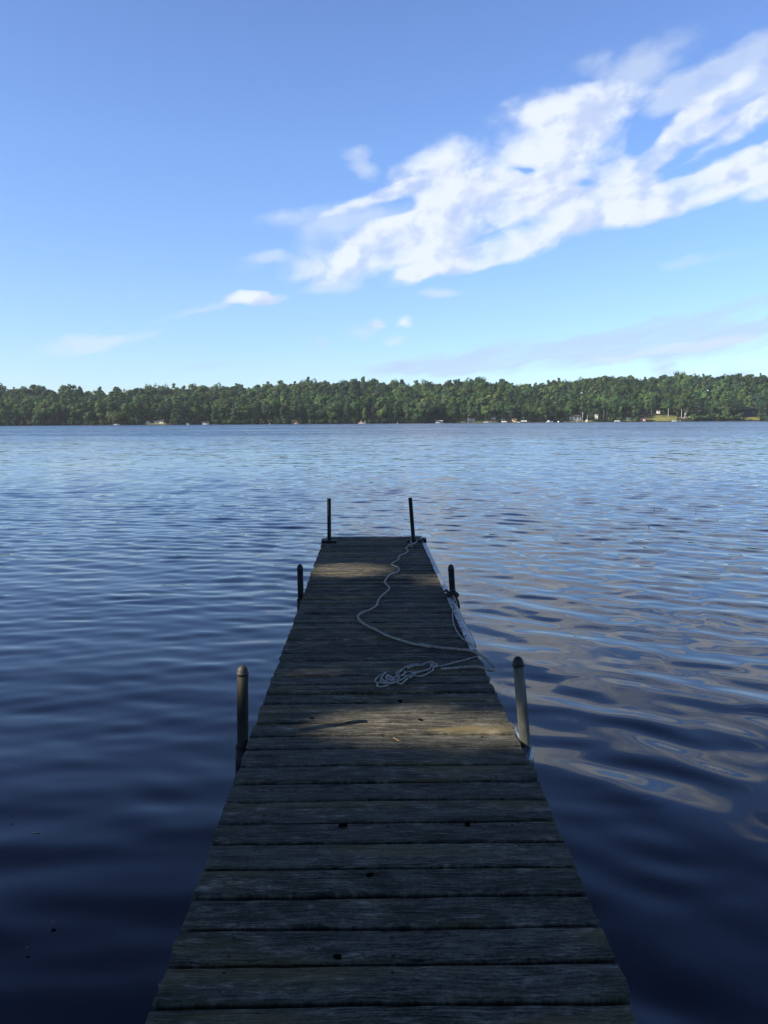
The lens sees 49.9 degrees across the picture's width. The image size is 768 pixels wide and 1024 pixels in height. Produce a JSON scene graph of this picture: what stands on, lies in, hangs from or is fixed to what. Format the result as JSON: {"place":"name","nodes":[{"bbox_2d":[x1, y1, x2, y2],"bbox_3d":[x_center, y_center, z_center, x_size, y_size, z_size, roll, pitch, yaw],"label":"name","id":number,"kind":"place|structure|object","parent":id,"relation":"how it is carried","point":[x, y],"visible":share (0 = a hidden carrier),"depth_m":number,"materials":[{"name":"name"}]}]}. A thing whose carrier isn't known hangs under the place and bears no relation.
{"place":"outdoors","nodes":[
{"label":"outdoors","id":0,"kind":"place"},
{"bbox_2d":[0,421,767,1023],"bbox_3d":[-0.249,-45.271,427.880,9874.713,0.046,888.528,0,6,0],"label":"lake water","id":1,"kind":"structure","parent":0,"point":[148,589],"depth_m":6.74,"materials":[{"name":"blue liquid"}]},
{"bbox_2d":[0,391,767,425],"bbox_3d":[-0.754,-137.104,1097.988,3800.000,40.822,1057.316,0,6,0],"label":"hills","id":2,"kind":"structure","parent":0,"point":[479,417],"depth_m":707.21,"materials":[{"name":"green plant"}]},
{"bbox_2d":[0,408,9,422],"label":"leafy tree","id":3,"kind":"object","parent":2,"relation":"on","point":[2,414],"visible":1,"depth_m":619.01,"materials":[{"name":"green plant"}]},
{"bbox_2d":[5,400,13,425],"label":"conifer tree","id":4,"kind":"object","parent":2,"relation":"on","point":[8,414],"visible":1,"depth_m":618.64,"materials":[{"name":"green plant"}]},
{"bbox_2d":[18,406,30,423],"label":"leafy tree","id":5,"kind":"object","parent":2,"relation":"on","point":[24,412],"visible":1,"depth_m":621.67,"materials":[{"name":"green plant"}]},
{"bbox_2d":[32,410,44,424],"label":"leafy tree","id":6,"kind":"object","parent":2,"relation":"on","point":[39,415],"visible":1,"depth_m":620.76,"materials":[{"name":"green plant"}]},
{"bbox_2d":[38,401,51,418],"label":"leafy tree","id":7,"kind":"object","parent":2,"relation":"on","point":[45,405],"visible":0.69,"depth_m":628.42,"materials":[{"name":"green plant"}]},
{"bbox_2d":[41,408,55,422],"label":"leafy tree","id":8,"kind":"object","parent":2,"relation":"on","point":[51,415],"visible":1,"depth_m":625.80,"materials":[{"name":"green plant"}]},
{"bbox_2d":[48,403,61,420],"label":"leafy tree","id":9,"kind":"object","parent":2,"relation":"on","point":[54,406],"visible":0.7,"depth_m":630.28,"materials":[{"name":"green plant"}]},
{"bbox_2d":[60,407,72,423],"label":"leafy tree","id":10,"kind":"object","parent":2,"relation":"on","point":[67,411],"visible":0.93,"depth_m":631.26,"materials":[{"name":"green plant"}]},
{"bbox_2d":[70,403,78,421],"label":"upright tree","id":11,"kind":"object","parent":2,"relation":"on","point":[74,411],"visible":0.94,"depth_m":633.17,"materials":[{"name":"green plant"}]},
{"bbox_2d":[74,401,90,422],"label":"leafy tree","id":12,"kind":"object","parent":2,"relation":"on","point":[79,407],"visible":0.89,"depth_m":633.80,"materials":[{"name":"green plant"}]},
{"bbox_2d":[83,411,93,424],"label":"leafy tree","id":13,"kind":"object","parent":2,"relation":"on","point":[89,416],"visible":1,"depth_m":626.32,"materials":[{"name":"green plant"}]},
{"bbox_2d":[86,397,96,421],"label":"pine tree","id":14,"kind":"object","parent":2,"relation":"on","point":[91,407],"visible":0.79,"depth_m":636.19,"materials":[{"name":"green plant"}]},
{"bbox_2d":[94,399,104,423],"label":"upright tree","id":15,"kind":"object","parent":2,"relation":"on","point":[99,410],"visible":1,"depth_m":627.03,"materials":[{"name":"green plant"}]},
{"bbox_2d":[93,400,106,412],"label":"leafy tree","id":16,"kind":"object","parent":2,"relation":"on","point":[103,403],"visible":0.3,"depth_m":650.42,"materials":[{"name":"green plant"}]},
{"bbox_2d":[104,392,119,414],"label":"pine tree","id":17,"kind":"object","parent":2,"relation":"on","point":[112,403],"visible":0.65,"depth_m":639.14,"materials":[{"name":"green plant"}]},
{"bbox_2d":[104,410,124,423],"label":"spreading tree","id":18,"kind":"object","parent":2,"relation":"on","point":[113,416],"visible":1,"depth_m":626.65,"materials":[{"name":"green plant"}]},
{"bbox_2d":[117,393,128,422],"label":"pine tree","id":19,"kind":"object","parent":2,"relation":"on","point":[120,407],"visible":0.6,"depth_m":639.14,"materials":[{"name":"green plant"}]},
{"bbox_2d":[121,402,136,421],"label":"leafy tree","id":20,"kind":"object","parent":2,"relation":"on","point":[126,409],"visible":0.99,"depth_m":628.95,"materials":[{"name":"green plant"}]},
{"bbox_2d":[133,399,140,420],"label":"upright tree","id":21,"kind":"object","parent":2,"relation":"on","point":[136,414],"visible":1,"depth_m":630.03,"materials":[{"name":"green plant"}]},
{"bbox_2d":[138,398,144,419],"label":"upright tree","id":22,"kind":"object","parent":2,"relation":"on","point":[140,407],"visible":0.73,"depth_m":637.10,"materials":[{"name":"green plant"}]},
{"bbox_2d":[140,404,149,422],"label":"leafy tree","id":23,"kind":"object","parent":2,"relation":"on","point":[145,408],"visible":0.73,"depth_m":641.12,"materials":[{"name":"green plant"}]},
{"bbox_2d":[142,393,152,420],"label":"pine tree","id":24,"kind":"object","parent":2,"relation":"on","point":[147,414],"visible":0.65,"depth_m":654.14,"materials":[{"name":"green plant"}]},
{"bbox_2d":[146,396,158,422],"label":"pine tree","id":25,"kind":"object","parent":2,"relation":"on","point":[153,411],"visible":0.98,"depth_m":642.96,"materials":[{"name":"green plant"}]},
{"bbox_2d":[151,402,163,419],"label":"leafy tree","id":26,"kind":"object","parent":2,"relation":"on","point":[160,416],"visible":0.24,"depth_m":650.45,"materials":[{"name":"green plant"}]},
{"bbox_2d":[154,400,172,422],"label":"leafy tree","id":27,"kind":"object","parent":2,"relation":"on","point":[166,408],"visible":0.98,"depth_m":638.84,"materials":[{"name":"green plant"}]},
{"bbox_2d":[171,392,185,423],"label":"pine tree","id":28,"kind":"object","parent":2,"relation":"on","point":[177,404],"visible":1,"depth_m":631.21,"materials":[{"name":"green plant"}]},
{"bbox_2d":[181,409,191,421],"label":"leafy tree","id":29,"kind":"object","parent":2,"relation":"on","point":[187,414],"visible":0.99,"depth_m":637.00,"materials":[{"name":"green plant"}]},
{"bbox_2d":[194,401,201,418],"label":"upright tree","id":30,"kind":"object","parent":2,"relation":"on","point":[198,410],"visible":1,"depth_m":638.55,"materials":[{"name":"green plant"}]},
{"bbox_2d":[199,406,206,422],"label":"leafy tree","id":31,"kind":"object","parent":2,"relation":"on","point":[203,413],"visible":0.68,"depth_m":645.12,"materials":[{"name":"green plant"}]},
{"bbox_2d":[205,399,212,418],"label":"upright tree","id":32,"kind":"object","parent":2,"relation":"on","point":[208,406],"visible":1,"depth_m":645.01,"materials":[{"name":"green plant"}]},
{"bbox_2d":[208,405,218,419],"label":"leafy tree","id":33,"kind":"object","parent":2,"relation":"on","point":[215,412],"visible":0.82,"depth_m":650.72,"materials":[{"name":"green plant"}]},
{"bbox_2d":[217,401,224,420],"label":"upright tree","id":34,"kind":"object","parent":2,"relation":"on","point":[221,410],"visible":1,"depth_m":641.84,"materials":[{"name":"green plant"}]},
{"bbox_2d":[215,398,229,419],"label":"leafy tree","id":35,"kind":"object","parent":2,"relation":"on","point":[224,405],"visible":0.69,"depth_m":650.19,"materials":[{"name":"green plant"}]},
{"bbox_2d":[226,404,231,419],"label":"upright tree","id":36,"kind":"object","parent":2,"relation":"on","point":[228,411],"visible":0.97,"depth_m":647.87,"materials":[{"name":"green plant"}]},
{"bbox_2d":[230,405,236,423],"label":"upright tree","id":37,"kind":"object","parent":2,"relation":"on","point":[233,413],"visible":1,"depth_m":641.08,"materials":[{"name":"green plant"}]},
{"bbox_2d":[233,397,243,419],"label":"upright tree","id":38,"kind":"object","parent":2,"relation":"on","point":[237,404],"visible":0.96,"depth_m":647.06,"materials":[{"name":"green plant"}]},
{"bbox_2d":[237,405,250,418],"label":"leafy tree","id":39,"kind":"object","parent":2,"relation":"on","point":[245,412],"visible":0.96,"depth_m":647.58,"materials":[{"name":"green plant"}]},
{"bbox_2d":[249,405,259,420],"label":"leafy tree","id":40,"kind":"object","parent":2,"relation":"on","point":[254,411],"visible":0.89,"depth_m":650.84,"materials":[{"name":"green plant"}]},
{"bbox_2d":[250,397,261,422],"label":"pine tree","id":41,"kind":"object","parent":2,"relation":"on","point":[257,416],"visible":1,"depth_m":648.01,"materials":[{"name":"green plant"}]},
{"bbox_2d":[260,403,273,419],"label":"leafy tree","id":42,"kind":"object","parent":2,"relation":"on","point":[265,408],"visible":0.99,"depth_m":647.62,"materials":[{"name":"green plant"}]},
{"bbox_2d":[269,399,282,416],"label":"leafy tree","id":43,"kind":"object","parent":2,"relation":"on","point":[276,402],"visible":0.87,"depth_m":651.38,"materials":[{"name":"green plant"}]},
{"bbox_2d":[278,404,289,417],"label":"leafy tree","id":44,"kind":"object","parent":2,"relation":"on","point":[285,409],"visible":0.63,"depth_m":653.49,"materials":[{"name":"green plant"}]},
{"bbox_2d":[285,393,297,422],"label":"pine tree","id":45,"kind":"object","parent":2,"relation":"on","point":[290,404],"visible":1,"depth_m":646.84,"materials":[{"name":"green plant"}]},
{"bbox_2d":[292,405,304,420],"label":"leafy tree","id":46,"kind":"object","parent":2,"relation":"on","point":[295,410],"visible":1,"depth_m":646.53,"materials":[{"name":"green plant"}]},
{"bbox_2d":[298,392,309,421],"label":"pine tree","id":47,"kind":"object","parent":2,"relation":"on","point":[303,403],"visible":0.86,"depth_m":650.75,"materials":[{"name":"green plant"}]},
{"bbox_2d":[305,408,314,418],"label":"leafy tree","id":48,"kind":"object","parent":2,"relation":"on","point":[309,412],"visible":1,"depth_m":646.60,"materials":[{"name":"green plant"}]},
{"bbox_2d":[312,408,324,420],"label":"leafy tree","id":49,"kind":"object","parent":2,"relation":"on","point":[320,413],"visible":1,"depth_m":647.32,"materials":[{"name":"green plant"}]},
{"bbox_2d":[325,405,338,420],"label":"leafy tree","id":50,"kind":"object","parent":2,"relation":"on","point":[331,413],"visible":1,"depth_m":647.18,"materials":[{"name":"green plant"}]},
{"bbox_2d":[331,400,345,421],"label":"leafy tree","id":51,"kind":"object","parent":2,"relation":"on","point":[336,404],"visible":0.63,"depth_m":655.45,"materials":[{"name":"green plant"}]},
{"bbox_2d":[349,400,366,420],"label":"leafy tree","id":52,"kind":"object","parent":2,"relation":"on","point":[352,405],"visible":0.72,"depth_m":661.65,"materials":[{"name":"green plant"}]},
{"bbox_2d":[362,407,366,421],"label":"upright tree","id":53,"kind":"object","parent":2,"relation":"on","point":[364,412],"visible":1,"depth_m":652.02,"materials":[{"name":"green plant"}]},
{"bbox_2d":[358,401,373,419],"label":"leafy tree","id":54,"kind":"object","parent":2,"relation":"on","point":[372,404],"visible":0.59,"depth_m":661.65,"materials":[{"name":"green plant"}]},
{"bbox_2d":[375,408,386,420],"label":"leafy tree","id":55,"kind":"object","parent":2,"relation":"on","point":[382,412],"visible":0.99,"depth_m":656.87,"materials":[{"name":"green plant"}]},
{"bbox_2d":[0,370,767,419],"bbox_3d":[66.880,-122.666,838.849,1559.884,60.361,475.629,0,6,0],"label":"wooded hillside","id":56,"kind":"structure","parent":2,"relation":"on","point":[660,391],"depth_m":797.62,"materials":[{"name":"green plant"}]},
{"bbox_2d":[392,405,403,418],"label":"leafy tree","id":57,"kind":"object","parent":2,"relation":"on","point":[400,409],"visible":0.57,"depth_m":678.56,"materials":[{"name":"green plant"}]},
{"bbox_2d":[409,401,417,421],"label":"leafy tree","id":58,"kind":"object","parent":2,"relation":"on","point":[413,405],"visible":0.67,"depth_m":675.14,"materials":[{"name":"green plant"}]},
{"bbox_2d":[413,408,423,421],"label":"leafy tree","id":59,"kind":"object","parent":2,"relation":"on","point":[416,414],"visible":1,"depth_m":668.83,"materials":[{"name":"green plant"}]},
{"bbox_2d":[416,400,431,422],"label":"leafy tree","id":60,"kind":"object","parent":2,"relation":"on","point":[424,407],"visible":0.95,"depth_m":669.87,"materials":[{"name":"green plant"}]},
{"bbox_2d":[428,405,437,421],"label":"leafy tree","id":61,"kind":"object","parent":2,"relation":"on","point":[433,410],"visible":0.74,"depth_m":683.55,"materials":[{"name":"green plant"}]},
{"bbox_2d":[435,401,443,421],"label":"pine tree","id":62,"kind":"object","parent":2,"relation":"on","point":[438,407],"visible":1,"depth_m":684.06,"materials":[{"name":"green plant"}]},
{"bbox_2d":[436,399,442,418],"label":"upright tree","id":63,"kind":"object","parent":2,"relation":"on","point":[441,404],"visible":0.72,"depth_m":690.48,"materials":[{"name":"green plant"}]},
{"bbox_2d":[445,404,459,421],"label":"leafy tree","id":64,"kind":"object","parent":2,"relation":"on","point":[452,408],"visible":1,"depth_m":686.65,"materials":[{"name":"green plant"}]},
{"bbox_2d":[461,407,468,420],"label":"leafy tree","id":65,"kind":"object","parent":2,"relation":"on","point":[464,414],"visible":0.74,"depth_m":702.57,"materials":[{"name":"green plant"}]},
{"bbox_2d":[493,405,500,417],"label":"leafy tree","id":66,"kind":"object","parent":2,"relation":"on","point":[497,410],"visible":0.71,"depth_m":726.11,"materials":[{"name":"green plant"}]},
{"bbox_2d":[506,407,516,420],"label":"leafy tree","id":67,"kind":"object","parent":2,"relation":"on","point":[512,412],"visible":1,"depth_m":710.08,"materials":[{"name":"green plant"}]},
{"bbox_2d":[516,400,521,420],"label":"upright tree","id":68,"kind":"object","parent":2,"relation":"on","point":[518,407],"visible":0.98,"depth_m":715.33,"materials":[{"name":"green plant"}]},
{"bbox_2d":[535,407,546,421],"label":"leafy tree","id":69,"kind":"object","parent":2,"relation":"on","point":[539,412],"visible":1,"depth_m":716.10,"materials":[{"name":"green plant"}]},
{"bbox_2d":[540,400,552,418],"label":"leafy tree","id":70,"kind":"object","parent":2,"relation":"on","point":[546,405],"visible":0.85,"depth_m":726.48,"materials":[{"name":"green plant"}]},
{"bbox_2d":[565,404,577,414],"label":"leafy tree","id":71,"kind":"object","parent":2,"relation":"on","point":[570,409],"visible":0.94,"depth_m":743.69,"materials":[{"name":"green plant"}]},
{"bbox_2d":[585,400,592,417],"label":"birch tree","id":72,"kind":"object","parent":2,"relation":"on","point":[589,407],"visible":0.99,"depth_m":735.04,"materials":[{"name":"green plant"}]},
{"bbox_2d":[585,401,601,419],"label":"leafy tree","id":73,"kind":"object","parent":2,"relation":"on","point":[594,411],"visible":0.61,"depth_m":745.61,"materials":[{"name":"green plant"}]},
{"bbox_2d":[600,402,607,420],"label":"birch tree","id":74,"kind":"object","parent":2,"relation":"on","point":[604,407],"visible":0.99,"depth_m":736.45,"materials":[{"name":"green plant"}]},
{"bbox_2d":[609,405,615,418],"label":"upright tree","id":75,"kind":"object","parent":2,"relation":"on","point":[613,412],"visible":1,"depth_m":738.37,"materials":[{"name":"green plant"}]},
{"bbox_2d":[606,401,619,416],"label":"leafy tree","id":76,"kind":"object","parent":2,"relation":"on","point":[610,404],"visible":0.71,"depth_m":749.74,"materials":[{"name":"green plant"}]},
{"bbox_2d":[619,401,627,415],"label":"leafy tree","id":77,"kind":"object","parent":2,"relation":"on","point":[624,407],"visible":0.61,"depth_m":750.94,"materials":[{"name":"green plant"}]},
{"bbox_2d":[619,399,630,416],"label":"leafy tree","id":78,"kind":"object","parent":2,"relation":"on","point":[629,405],"visible":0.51,"depth_m":758.95,"materials":[{"name":"green plant"}]},
{"bbox_2d":[627,401,638,412],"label":"leafy tree","id":79,"kind":"object","parent":2,"relation":"on","point":[634,405],"visible":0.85,"depth_m":752.72,"materials":[{"name":"green plant"}]},
{"bbox_2d":[631,409,639,418],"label":"leafy tree","id":80,"kind":"object","parent":2,"relation":"on","point":[636,413],"visible":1,"depth_m":741.03,"materials":[{"name":"green plant"}]},
{"bbox_2d":[664,400,671,413],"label":"birch tree","id":81,"kind":"object","parent":2,"relation":"on","point":[668,406],"visible":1,"depth_m":763.84,"materials":[{"name":"green plant"}]},
{"bbox_2d":[673,405,680,414],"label":"leafy tree","id":82,"kind":"object","parent":2,"relation":"on","point":[676,409],"visible":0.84,"depth_m":776.31,"materials":[{"name":"green plant"}]},
{"bbox_2d":[678,397,684,416],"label":"birch tree","id":83,"kind":"object","parent":2,"relation":"on","point":[681,403],"visible":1,"depth_m":760.25,"materials":[{"name":"green plant"}]},
{"bbox_2d":[684,400,691,416],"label":"birch tree","id":84,"kind":"object","parent":2,"relation":"on","point":[687,405],"visible":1,"depth_m":761.44,"materials":[{"name":"green plant"}]},
{"bbox_2d":[690,391,702,414],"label":"pine tree","id":85,"kind":"object","parent":2,"relation":"on","point":[696,404],"visible":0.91,"depth_m":783.16,"materials":[{"name":"green plant"}]},
{"bbox_2d":[713,401,724,414],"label":"leafy tree","id":86,"kind":"object","parent":2,"relation":"on","point":[716,406],"visible":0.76,"depth_m":792.35,"materials":[{"name":"green plant"}]},
{"bbox_2d":[721,405,733,414],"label":"leafy tree","id":87,"kind":"object","parent":2,"relation":"on","point":[727,410],"visible":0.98,"depth_m":777.48,"materials":[{"name":"green plant"}]},
{"bbox_2d":[728,391,739,415],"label":"pine tree","id":88,"kind":"object","parent":2,"relation":"on","point":[735,403],"visible":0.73,"depth_m":795.09,"materials":[{"name":"green plant"}]},
{"bbox_2d":[735,393,746,414],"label":"pine tree","id":89,"kind":"object","parent":2,"relation":"on","point":[740,406],"visible":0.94,"depth_m":794.66,"materials":[{"name":"green plant"}]},
{"bbox_2d":[742,407,757,415],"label":"house","id":90,"kind":"structure","parent":2,"relation":"on","point":[751,411],"depth_m":804.35,"materials":[{"name":"grey"}]},
{"bbox_2d":[760,391,767,416],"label":"pine tree","id":91,"kind":"object","parent":2,"relation":"on","point":[766,409],"visible":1,"depth_m":783.19,"materials":[{"name":"green plant"}]},
{"bbox_2d":[0,0,767,394],"label":"sky","id":92,"kind":"structure","parent":0,"point":[249,193],"materials":[{"name":"blue"}]},
{"bbox_2d":[449,421,497,422],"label":"lawn","id":93,"kind":"structure","parent":0,"point":[469,421],"depth_m":692.30,"materials":[{"name":"green plant"}]},
{"bbox_2d":[481,405,491,417],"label":"leafy tree","id":94,"kind":"object","parent":93,"relation":"on","point":[485,410],"visible":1,"depth_m":698.33,"materials":[{"name":"green plant"}]},
{"bbox_2d":[644,415,676,420],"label":"lawn","id":95,"kind":"structure","parent":0,"point":[662,418],"depth_m":756.68,"materials":[{"name":"green plant"}]},
{"bbox_2d":[649,399,653,416],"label":"birch tree","id":96,"kind":"object","parent":95,"relation":"on","point":[651,402],"visible":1,"depth_m":761.71,"materials":[{"name":"green plant"}]},
{"bbox_2d":[740,416,759,419],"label":"lawn","id":97,"kind":"structure","parent":0,"point":[749,418],"depth_m":785.42,"materials":[{"name":"green plant"}]},
{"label":"bank","id":98,"kind":"structure","parent":0,"visible":0},
{"bbox_2d":[145,498,636,1023],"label":"dock","id":99,"kind":"object","parent":98,"relation":"on","point":[363,864],"visible":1,"depth_m":2.71,"materials":[{"name":"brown wood"}]},
{"bbox_2d":[374,656,478,687],"bbox_3d":[0.220,0.884,4.668,0.204,0.017,0.823,6,9,44],"label":"thin rope","id":100,"kind":"object","parent":99,"relation":"on","point":[393,679],"visible":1,"depth_m":4.55,"materials":[{"name":"grey fabric"}]},
{"bbox_2d":[357,538,496,671],"bbox_3d":[0.223,0.604,7.156,0.840,0.070,5.041,0,6,0],"label":"rope","id":101,"kind":"object","parent":99,"relation":"attached to","point":[434,646],"visible":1,"depth_m":5.17,"materials":[{"name":"grey fabric"}]},
{"bbox_2d":[444,589,459,608],"bbox_3d":[0.539,0.682,6.581,0.131,0.160,0.110,0,6,0],"label":"old rope","id":102,"kind":"object","parent":99,"relation":"attached to","point":[450,594],"visible":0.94,"depth_m":6.53,"materials":[{"name":"grey fabric"}]},
{"bbox_2d":[452,595,476,648],"bbox_3d":[0.524,0.757,5.795,0.098,0.038,1.528,0,6,0],"label":"cord","id":103,"kind":"object","parent":99,"relation":"on","point":[464,622],"visible":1,"depth_m":5.58,"materials":[{"name":"fabric"}]},
{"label":"lawn","id":104,"kind":"structure","parent":0,"visible":0},
{"bbox_2d":[567,415,580,420],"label":"house","id":105,"kind":"structure","parent":104,"relation":"on","point":[573,417],"depth_m":736.22,"materials":[{"name":"grey"}]},
{"bbox_2d":[579,401,586,420],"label":"birch tree","id":106,"kind":"object","parent":104,"relation":"on","point":[581,408],"visible":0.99,"depth_m":733.18,"materials":[{"name":"green plant"}]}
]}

